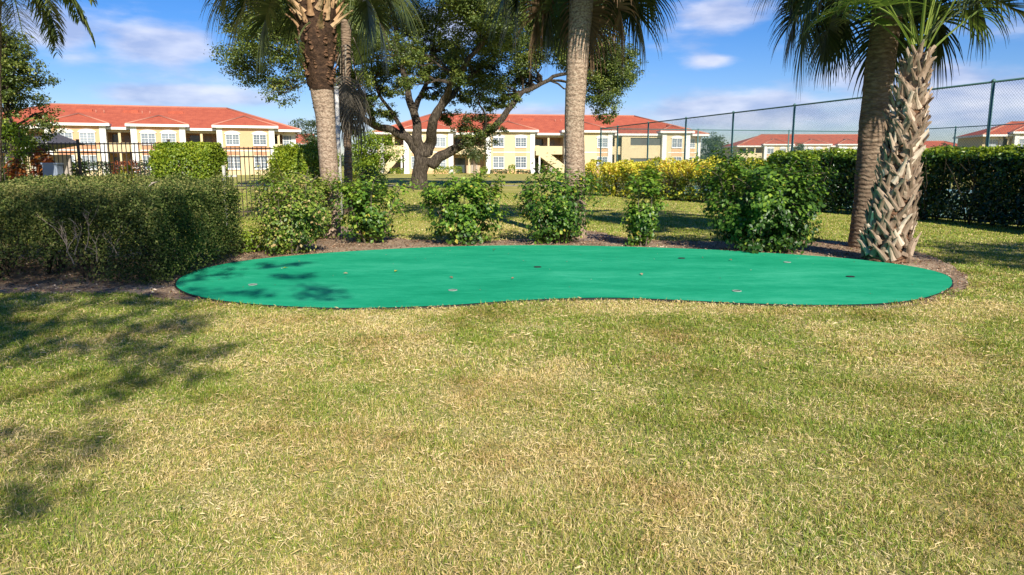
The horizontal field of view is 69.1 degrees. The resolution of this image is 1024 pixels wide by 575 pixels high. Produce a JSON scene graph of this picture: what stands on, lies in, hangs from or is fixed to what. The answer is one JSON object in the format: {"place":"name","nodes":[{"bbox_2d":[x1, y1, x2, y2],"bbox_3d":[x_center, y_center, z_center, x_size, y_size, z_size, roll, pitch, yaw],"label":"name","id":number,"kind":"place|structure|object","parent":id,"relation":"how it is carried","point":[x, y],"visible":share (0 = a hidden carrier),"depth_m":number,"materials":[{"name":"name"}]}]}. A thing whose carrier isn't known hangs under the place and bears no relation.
{"place":"outdoors","nodes":[
{"label":"outdoors","id":0,"kind":"place"},
{"bbox_2d":[1,103,300,175],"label":"apartment building","id":1,"kind":"structure","parent":0,"point":[225,127],"depth_m":93.87,"materials":[{"name":"paint"}]},
{"bbox_2d":[55,128,72,138],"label":"window","id":2,"kind":"structure","parent":1,"relation":"in","point":[68,133],"depth_m":87.89,"materials":[{"name":"white paint"}]},
{"bbox_2d":[78,129,95,144],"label":"window","id":3,"kind":"structure","parent":1,"relation":"in","point":[85,135],"depth_m":88.66,"materials":[{"name":"white glass"}]},
{"bbox_2d":[81,155,96,169],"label":"window","id":4,"kind":"structure","parent":1,"relation":"in","point":[85,156],"depth_m":89.20,"materials":[{"name":"white glass"}]},
{"bbox_2d":[112,135,118,142],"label":"sliding door","id":5,"kind":"structure","parent":1,"relation":"in","point":[115,137],"depth_m":92.55,"materials":[{"name":"black glass"}]},
{"bbox_2d":[124,135,129,142],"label":"door","id":6,"kind":"structure","parent":1,"relation":"in","point":[127,138],"depth_m":92.98,"materials":[{"name":"paint"}]},
{"bbox_2d":[139,130,155,144],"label":"window","id":7,"kind":"structure","parent":1,"relation":"in","point":[148,136],"depth_m":90.92,"materials":[{"name":"white paint"}]},
{"bbox_2d":[142,156,153,169],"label":"window","id":8,"kind":"structure","parent":1,"relation":"in","point":[145,157],"depth_m":91.27,"materials":[{"name":"white paint"}]},
{"bbox_2d":[160,130,176,142],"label":"window","id":9,"kind":"structure","parent":1,"relation":"in","point":[165,134],"depth_m":91.68,"materials":[{"name":"white paint"}]},
{"bbox_2d":[190,135,199,141],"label":"sliding door","id":10,"kind":"structure","parent":1,"relation":"in","point":[193,138],"depth_m":95.66,"materials":[{"name":"black glass"}]},
{"bbox_2d":[205,136,211,142],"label":"door","id":11,"kind":"structure","parent":1,"relation":"in","point":[207,138],"depth_m":96.22,"materials":[{"name":"paint"}]},
{"bbox_2d":[224,131,239,145],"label":"window","id":12,"kind":"structure","parent":1,"relation":"in","point":[232,137],"depth_m":94.26,"materials":[{"name":"white glass"}]},
{"bbox_2d":[227,157,239,169],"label":"window","id":13,"kind":"structure","parent":1,"relation":"in","point":[237,162],"depth_m":94.84,"materials":[{"name":"white glass"}]},
{"bbox_2d":[252,131,266,145],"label":"window","id":14,"kind":"structure","parent":1,"relation":"in","point":[259,137],"depth_m":95.40,"materials":[{"name":"white glass"}]},
{"bbox_2d":[254,157,267,169],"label":"window","id":15,"kind":"structure","parent":1,"relation":"in","point":[263,159],"depth_m":95.95,"materials":[{"name":"white paint"}]},
{"bbox_2d":[281,132,295,145],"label":"window","id":16,"kind":"structure","parent":1,"relation":"in","point":[287,135],"depth_m":98.28,"materials":[{"name":"white glass"}]},
{"bbox_2d":[295,134,317,147],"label":"apartment building","id":17,"kind":"structure","parent":0,"point":[298,139],"depth_m":191.32,"materials":[{"name":"tile"}]},
{"bbox_2d":[234,185,562,185],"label":"path","id":18,"kind":"structure","parent":0,"point":[431,185],"depth_m":51.90,"materials":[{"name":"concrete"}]},
{"bbox_2d":[0,166,1023,574],"bbox_3d":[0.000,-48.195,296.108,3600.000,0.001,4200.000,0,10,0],"label":"ground","id":19,"kind":"structure","parent":0,"point":[510,180],"depth_m":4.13,"materials":[{"name":"green plant"}]},
{"bbox_2d":[3,158,27,179],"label":"garden plant","id":20,"kind":"object","parent":19,"relation":"on","point":[20,172],"visible":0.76,"depth_m":18.69,"materials":[{"name":"red plant"}]},
{"bbox_2d":[1,117,40,178],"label":"tree","id":21,"kind":"object","parent":19,"relation":"on","point":[11,132],"visible":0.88,"depth_m":19.42,"materials":[{"name":"green plant"}]},
{"bbox_2d":[1,21,68,215],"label":"tree","id":22,"kind":"object","parent":19,"relation":"on","point":[12,64],"visible":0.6,"depth_m":21.85,"materials":[{"name":"green plant"}]},
{"bbox_2d":[29,146,55,179],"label":"garden plant","id":23,"kind":"object","parent":19,"relation":"on","point":[35,162],"visible":0.59,"depth_m":18.83,"materials":[{"name":"red plant"}]},
{"bbox_2d":[5,133,84,179],"bbox_3d":[-21.760,-5.677,34.496,2.415,2.950,3.080,0,10,0],"label":"pool shelter","id":24,"kind":"object","parent":19,"relation":"on","point":[61,138],"visible":0.11,"depth_m":35.05,"materials":[{"name":"grey"}]},
{"bbox_2d":[0,0,97,182],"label":"palm tree","id":25,"kind":"object","parent":19,"relation":"on","point":[43,8],"visible":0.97,"depth_m":15.16,"materials":[{"name":"green plant"}]},
{"bbox_2d":[41,163,63,201],"bbox_3d":[-11.338,-2.341,18.463,0.400,1.490,0.290,0,10,0],"label":"electrical box","id":26,"kind":"object","parent":19,"relation":"on","point":[53,169],"visible":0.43,"depth_m":18.25,"materials":[{"name":"grey metal"}]},
{"bbox_2d":[44,169,55,201],"bbox_3d":[-11.338,-2.348,18.328,0.280,1.150,0.027,0,10,0],"label":"door","id":27,"kind":"structure","parent":26,"relation":"in","point":[47,172],"depth_m":18.25,"materials":[{"name":"grey metal"}]},
{"bbox_2d":[70,158,90,182],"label":"garden plant","id":28,"kind":"object","parent":19,"relation":"on","point":[74,169],"visible":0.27,"depth_m":22.20,"materials":[{"name":"green plant"}]},
{"bbox_2d":[1,139,169,215],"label":"picket fence","id":29,"kind":"object","parent":19,"relation":"on","point":[77,143],"visible":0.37,"depth_m":19.98,"materials":[{"name":"black metal"}]},
{"bbox_2d":[72,161,112,175],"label":"foundation hedge","id":30,"kind":"object","parent":19,"relation":"on","point":[100,168],"visible":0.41,"depth_m":83.30,"materials":[{"name":"green plant"}]},
{"bbox_2d":[108,159,139,173],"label":"foundation hedge","id":31,"kind":"object","parent":19,"relation":"on","point":[129,163],"visible":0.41,"depth_m":84.31,"materials":[{"name":"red plant"}]},
{"bbox_2d":[114,165,139,183],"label":"garden plant","id":32,"kind":"object","parent":19,"relation":"on","point":[125,167],"visible":0.3,"depth_m":21.14,"materials":[{"name":"green plant"}]},
{"bbox_2d":[137,160,154,175],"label":"foundation hedge","id":33,"kind":"object","parent":19,"relation":"on","point":[142,165],"visible":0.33,"depth_m":85.24,"materials":[{"name":"green plant"}]},
{"bbox_2d":[139,141,229,221],"bbox_3d":[-8.612,-2.678,19.112,2.205,2.157,2.187,0,10,0],"label":"clipped bush","id":34,"kind":"object","parent":19,"relation":"on","point":[204,158],"visible":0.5,"depth_m":18.87,"materials":[{"name":"green plant"}]},
{"bbox_2d":[222,166,236,216],"bbox_3d":[-6.869,-2.208,18.186,0.338,1.520,0.076,0,10,0],"label":"gate post","id":35,"kind":"object","parent":19,"relation":"on","point":[223,170],"visible":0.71,"depth_m":18.07,"materials":[{"name":"paint"}]},
{"bbox_2d":[219,144,271,216],"bbox_3d":[-6.975,-2.900,20.554,2.050,2.100,0.078,-1,10,-9],"label":"picket fence","id":36,"kind":"object","parent":19,"relation":"on","point":[248,156],"visible":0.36,"depth_m":20.43,"materials":[{"name":"black metal"}]},
{"bbox_2d":[288,117,316,143],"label":"tree","id":37,"kind":"object","parent":19,"relation":"on","point":[310,137],"visible":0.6,"depth_m":126.08,"materials":[{"name":"green plant"}]},
{"bbox_2d":[256,140,364,218],"bbox_3d":[-5.376,-2.681,19.111,2.300,2.170,2.419,-8,12,-40],"label":"clipped bush","id":38,"kind":"object","parent":19,"relation":"on","point":[293,157],"visible":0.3,"depth_m":18.48,"materials":[{"name":"green plant"}]},
{"bbox_2d":[334,86,342,218],"bbox_3d":[-4.809,-3.706,20.672,0.150,3.650,0.143,0,10,0],"label":"pale pole","id":39,"kind":"object","parent":19,"relation":"on","point":[337,116],"visible":0.72,"depth_m":20.52,"materials":[{"name":"metal"}]},
{"bbox_2d":[272,0,423,214],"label":"palm tree","id":40,"kind":"object","parent":19,"relation":"on","point":[350,119],"visible":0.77,"depth_m":22.24,"materials":[{"name":"green plant"}]},
{"bbox_2d":[341,158,387,182],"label":"garden bush","id":41,"kind":"object","parent":19,"relation":"on","point":[362,163],"visible":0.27,"depth_m":44.26,"materials":[{"name":"green plant"}]},
{"bbox_2d":[353,165,388,201],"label":"garden bush","id":42,"kind":"object","parent":19,"relation":"on","point":[368,178],"visible":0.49,"depth_m":29.51,"materials":[{"name":"green plant"}]},
{"bbox_2d":[343,129,407,173],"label":"bush","id":43,"kind":"object","parent":19,"relation":"on","point":[374,141],"visible":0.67,"depth_m":89.81,"materials":[{"name":"green plant"}]},
{"bbox_2d":[389,167,403,173],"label":"foundation hedge","id":44,"kind":"object","parent":19,"relation":"on","point":[397,170],"visible":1,"depth_m":103.85,"materials":[{"name":"green plant"}]},
{"bbox_2d":[203,0,648,189],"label":"oak tree","id":45,"kind":"object","parent":19,"relation":"on","point":[611,84],"visible":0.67,"depth_m":43.48,"materials":[{"name":"green plant"}]},
{"bbox_2d":[433,165,462,173],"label":"foundation hedge","id":46,"kind":"object","parent":19,"relation":"on","point":[449,168],"visible":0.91,"depth_m":103.40,"materials":[{"name":"green plant"}]},
{"bbox_2d":[465,147,484,174],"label":"palm tree","id":47,"kind":"object","parent":19,"relation":"on","point":[475,162],"visible":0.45,"depth_m":98.45,"materials":[{"name":"green plant"}]},
{"bbox_2d":[0,226,967,308],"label":"mulch bed","id":48,"kind":"object","parent":19,"relation":"on","point":[17,280],"visible":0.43,"depth_m":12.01,"materials":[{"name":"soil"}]},
{"bbox_2d":[0,172,246,284],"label":"clipped hedge","id":49,"kind":"object","parent":48,"relation":"on","point":[27,201],"visible":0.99,"depth_m":9.96,"materials":[{"name":"green plant"}]},
{"bbox_2d":[37,208,128,263],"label":"bare twigs","id":50,"kind":"object","parent":49,"relation":"attached to","point":[75,234],"visible":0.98,"depth_m":9.56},
{"bbox_2d":[221,218,270,252],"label":"plant","id":51,"kind":"object","parent":48,"relation":"on","point":[250,241],"visible":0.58,"depth_m":13.22,"materials":[{"name":"green plant"}]},
{"bbox_2d":[235,165,333,255],"bbox_3d":[-3.850,-1.395,13.011,1.680,1.653,1.588,0,10,0],"label":"hibiscus shrub","id":52,"kind":"object","parent":48,"relation":"on","point":[285,228],"visible":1,"depth_m":12.77,"materials":[{"name":"green plant"}]},
{"bbox_2d":[275,170,343,238],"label":"hibiscus shrub","id":53,"kind":"object","parent":48,"relation":"on","point":[326,191],"visible":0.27,"depth_m":15.29,"materials":[{"name":"green plant"}]},
{"bbox_2d":[327,172,419,242],"bbox_3d":[-2.714,-1.598,14.898,1.914,1.431,1.650,0,10,0],"label":"hibiscus shrub","id":54,"kind":"object","parent":48,"relation":"on","point":[375,224],"visible":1,"depth_m":14.62,"materials":[{"name":"green plant"}]},
{"bbox_2d":[416,169,509,244],"bbox_3d":[-0.951,-1.587,14.694,1.833,1.476,1.783,0,10,0],"label":"hibiscus shrub","id":55,"kind":"object","parent":48,"relation":"on","point":[464,215],"visible":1,"depth_m":14.38,"materials":[{"name":"green plant"}]},
{"bbox_2d":[512,155,610,243],"bbox_3d":[0.881,-1.764,14.701,1.856,1.826,1.799,6,11,33],"label":"hibiscus shrub","id":56,"kind":"object","parent":48,"relation":"on","point":[561,221],"visible":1,"depth_m":14.47,"materials":[{"name":"green plant"}]},
{"bbox_2d":[174,245,953,310],"bbox_3d":[0.775,-0.283,11.239,10.888,0.028,6.283,0,10,0],"label":"putting green","id":57,"kind":"object","parent":48,"relation":"on","point":[372,279],"visible":0.94,"depth_m":10.21,"materials":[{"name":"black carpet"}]},
{"bbox_2d":[557,233,615,240],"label":"bare soil","id":58,"kind":"structure","parent":48,"relation":"on","point":[596,238],"depth_m":15.95,"materials":[{"name":"brown soil"}]},
{"bbox_2d":[482,0,681,238],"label":"palm tree","id":59,"kind":"object","parent":58,"relation":"on","point":[582,26],"visible":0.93,"depth_m":15.47,"materials":[{"name":"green plant"}]},
{"bbox_2d":[620,162,668,246],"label":"hibiscus shrub","id":60,"kind":"object","parent":48,"relation":"on","point":[642,226],"visible":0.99,"depth_m":14.12,"materials":[{"name":"green plant"}]},
{"bbox_2d":[684,139,860,253],"bbox_3d":[4.666,-1.648,13.402,2.562,2.031,2.493,-6,11,-31],"label":"hibiscus shrub","id":61,"kind":"object","parent":48,"relation":"on","point":[759,216],"visible":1,"depth_m":13.13,"materials":[{"name":"green plant"}]},
{"bbox_2d":[748,0,1016,247],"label":"palm tree","id":62,"kind":"object","parent":48,"relation":"on","point":[884,50],"visible":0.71,"depth_m":13.64,"materials":[{"name":"green plant"}]},
{"bbox_2d":[799,0,1023,263],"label":"palm tree","id":63,"kind":"object","parent":48,"relation":"on","point":[891,217],"visible":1,"depth_m":11.71,"materials":[{"name":"beige plant"}]},
{"label":"bare soil","id":64,"kind":"structure","parent":48,"relation":"on","visible":0},
{"bbox_2d":[198,0,435,236],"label":"palm tree","id":65,"kind":"object","parent":64,"relation":"on","point":[316,23],"visible":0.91,"depth_m":15.61,"materials":[{"name":"green plant"}]},
{"bbox_2d":[479,166,488,173],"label":"foundation hedge","id":66,"kind":"object","parent":19,"relation":"on","point":[486,169],"visible":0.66,"depth_m":104.12,"materials":[{"name":"green plant"}]},
{"bbox_2d":[489,169,507,173],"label":"foundation hedge","id":67,"kind":"object","parent":19,"relation":"on","point":[501,172],"visible":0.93,"depth_m":105.13,"materials":[{"name":"plant"}]},
{"bbox_2d":[508,164,515,173],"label":"foundation hedge","id":68,"kind":"object","parent":19,"relation":"on","point":[510,169],"visible":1,"depth_m":104.92,"materials":[{"name":"green plant"}]},
{"bbox_2d":[516,169,531,173],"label":"foundation hedge","id":69,"kind":"object","parent":19,"relation":"on","point":[522,171],"visible":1,"depth_m":105.22,"materials":[{"name":"plant"}]},
{"bbox_2d":[585,155,786,203],"bbox_3d":[7.118,-4.586,31.206,2.485,1.950,13.296,-4,10,-23],"label":"croton hedge","id":70,"kind":"object","parent":19,"relation":"on","point":[672,170],"visible":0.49,"depth_m":31.90,"materials":[{"name":"yellow plant"}]},
{"bbox_2d":[700,131,728,161],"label":"tree","id":71,"kind":"object","parent":19,"relation":"on","point":[714,140],"visible":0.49,"depth_m":131.34,"materials":[{"name":"green plant"}]},
{"bbox_2d":[793,142,808,150],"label":"tree","id":72,"kind":"object","parent":19,"relation":"on","point":[799,147],"visible":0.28,"depth_m":147.02,"materials":[{"name":"green plant"}]},
{"bbox_2d":[767,147,849,212],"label":"tall hedge","id":73,"kind":"object","parent":19,"relation":"on","point":[833,154],"visible":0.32,"depth_m":23.98,"materials":[{"name":"green plant"}]},
{"bbox_2d":[599,77,1023,225],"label":"chain link fence","id":74,"kind":"object","parent":19,"relation":"on","point":[990,109],"visible":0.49,"depth_m":27.59,"materials":[{"name":"metal"}]},
{"bbox_2d":[669,187,971,216],"bbox_3d":[19.516,-3.874,32.637,19.397,0.001,33.890,-3,10,-15],"label":"court surface","id":75,"kind":"object","parent":19,"relation":"on","point":[928,205],"depth_m":38.58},
{"bbox_2d":[601,123,1023,188],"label":"chain link fence","id":76,"kind":"object","parent":75,"relation":"on","point":[954,144],"visible":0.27,"depth_m":47.48,"materials":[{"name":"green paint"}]},
{"bbox_2d":[832,144,1023,228],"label":"tall hedge","id":77,"kind":"object","parent":19,"relation":"on","point":[1000,194],"visible":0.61,"depth_m":19.24,"materials":[{"name":"green plant"}]},
{"bbox_2d":[924,141,956,149],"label":"apartment building","id":78,"kind":"structure","parent":19,"relation":"on","point":[931,143],"depth_m":257.08,"materials":[{"name":"paint"}]},
{"bbox_2d":[1,0,1023,154],"label":"sky","id":79,"kind":"structure","parent":0,"point":[716,58],"materials":[{"name":"blue"}]},
{"bbox_2d":[372,113,708,173],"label":"apartment building","id":80,"kind":"structure","parent":0,"point":[527,140],"depth_m":109.42,"materials":[{"name":"paint"}]},
{"bbox_2d":[396,159,399,171],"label":"door","id":81,"kind":"structure","parent":80,"relation":"in","point":[397,165],"depth_m":108.47,"materials":[{"name":"paint"}]},
{"bbox_2d":[411,156,413,168],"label":"window","id":82,"kind":"structure","parent":80,"relation":"in","point":[412,157],"depth_m":105.62,"materials":[{"name":"white glass"}]},
{"bbox_2d":[435,134,446,147],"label":"window","id":83,"kind":"structure","parent":80,"relation":"in","point":[441,139],"depth_m":105.78,"materials":[{"name":"white paint"}]},
{"bbox_2d":[437,160,445,168],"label":"window","id":84,"kind":"structure","parent":80,"relation":"in","point":[443,163],"depth_m":106.35,"materials":[{"name":"white glass"}]},
{"bbox_2d":[455,158,464,172],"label":"sliding door","id":85,"kind":"structure","parent":80,"relation":"in","point":[458,161],"depth_m":109.83,"materials":[{"name":"glass"}]},
{"bbox_2d":[471,159,477,172],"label":"door","id":86,"kind":"structure","parent":80,"relation":"in","point":[471,159],"depth_m":110.21,"materials":[{"name":"paint"}]},
{"bbox_2d":[493,157,503,168],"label":"window","id":87,"kind":"structure","parent":80,"relation":"in","point":[498,162],"depth_m":107.55,"materials":[{"name":"white paint"}]},
{"bbox_2d":[493,135,504,147],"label":"window","id":88,"kind":"structure","parent":80,"relation":"in","point":[499,138],"depth_m":107.05,"materials":[{"name":"white glass"}]},
{"bbox_2d":[515,157,525,168],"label":"window","id":89,"kind":"structure","parent":80,"relation":"in","point":[520,162],"depth_m":108.05,"materials":[{"name":"white glass"}]},
{"bbox_2d":[514,135,527,147],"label":"window","id":90,"kind":"structure","parent":80,"relation":"in","point":[520,140],"depth_m":107.52,"materials":[{"name":"white glass"}]},
{"bbox_2d":[535,158,542,172],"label":"sliding door","id":91,"kind":"structure","parent":80,"relation":"in","point":[536,159],"depth_m":111.64,"materials":[{"name":"black glass"}]},
{"bbox_2d":[535,139,542,145],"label":"sliding door","id":92,"kind":"structure","parent":80,"relation":"in","point":[539,142],"depth_m":111.10,"materials":[{"name":"grey glass"}]},
{"bbox_2d":[549,140,553,145],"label":"door","id":93,"kind":"structure","parent":80,"relation":"in","point":[551,142],"depth_m":111.42,"materials":[{"name":"paint"}]},
{"bbox_2d":[596,135,607,147],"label":"window","id":94,"kind":"structure","parent":80,"relation":"in","point":[598,137],"depth_m":109.40,"materials":[{"name":"white glass"}]},
{"bbox_2d":[597,157,607,167],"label":"window","id":95,"kind":"structure","parent":80,"relation":"in","point":[603,158],"depth_m":109.87,"materials":[{"name":"white glass"}]},
{"bbox_2d":[671,136,682,147],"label":"window","id":96,"kind":"structure","parent":80,"relation":"in","point":[674,140],"depth_m":111.15,"materials":[{"name":"white glass"}]},
{"bbox_2d":[690,136,695,148],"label":"window","id":97,"kind":"structure","parent":80,"relation":"in","point":[694,138],"depth_m":113.40,"materials":[{"name":"white paint"}]},
{"bbox_2d":[720,134,857,167],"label":"apartment building","id":98,"kind":"structure","parent":0,"point":[785,139],"depth_m":192.33,"materials":[{"name":"paint"}]},
{"bbox_2d":[767,147,773,153],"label":"window","id":99,"kind":"structure","parent":98,"relation":"in","point":[771,151],"depth_m":189.77,"materials":[{"name":"white paint"}]},
{"bbox_2d":[953,121,1023,149],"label":"apartment building","id":100,"kind":"structure","parent":0,"point":[1005,135],"depth_m":115.60,"materials":[{"name":"paint"}]},
{"bbox_2d":[989,137,997,146],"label":"window","id":101,"kind":"structure","parent":100,"relation":"in","point":[991,140],"depth_m":115.26,"materials":[{"name":"white paint"}]}
]}

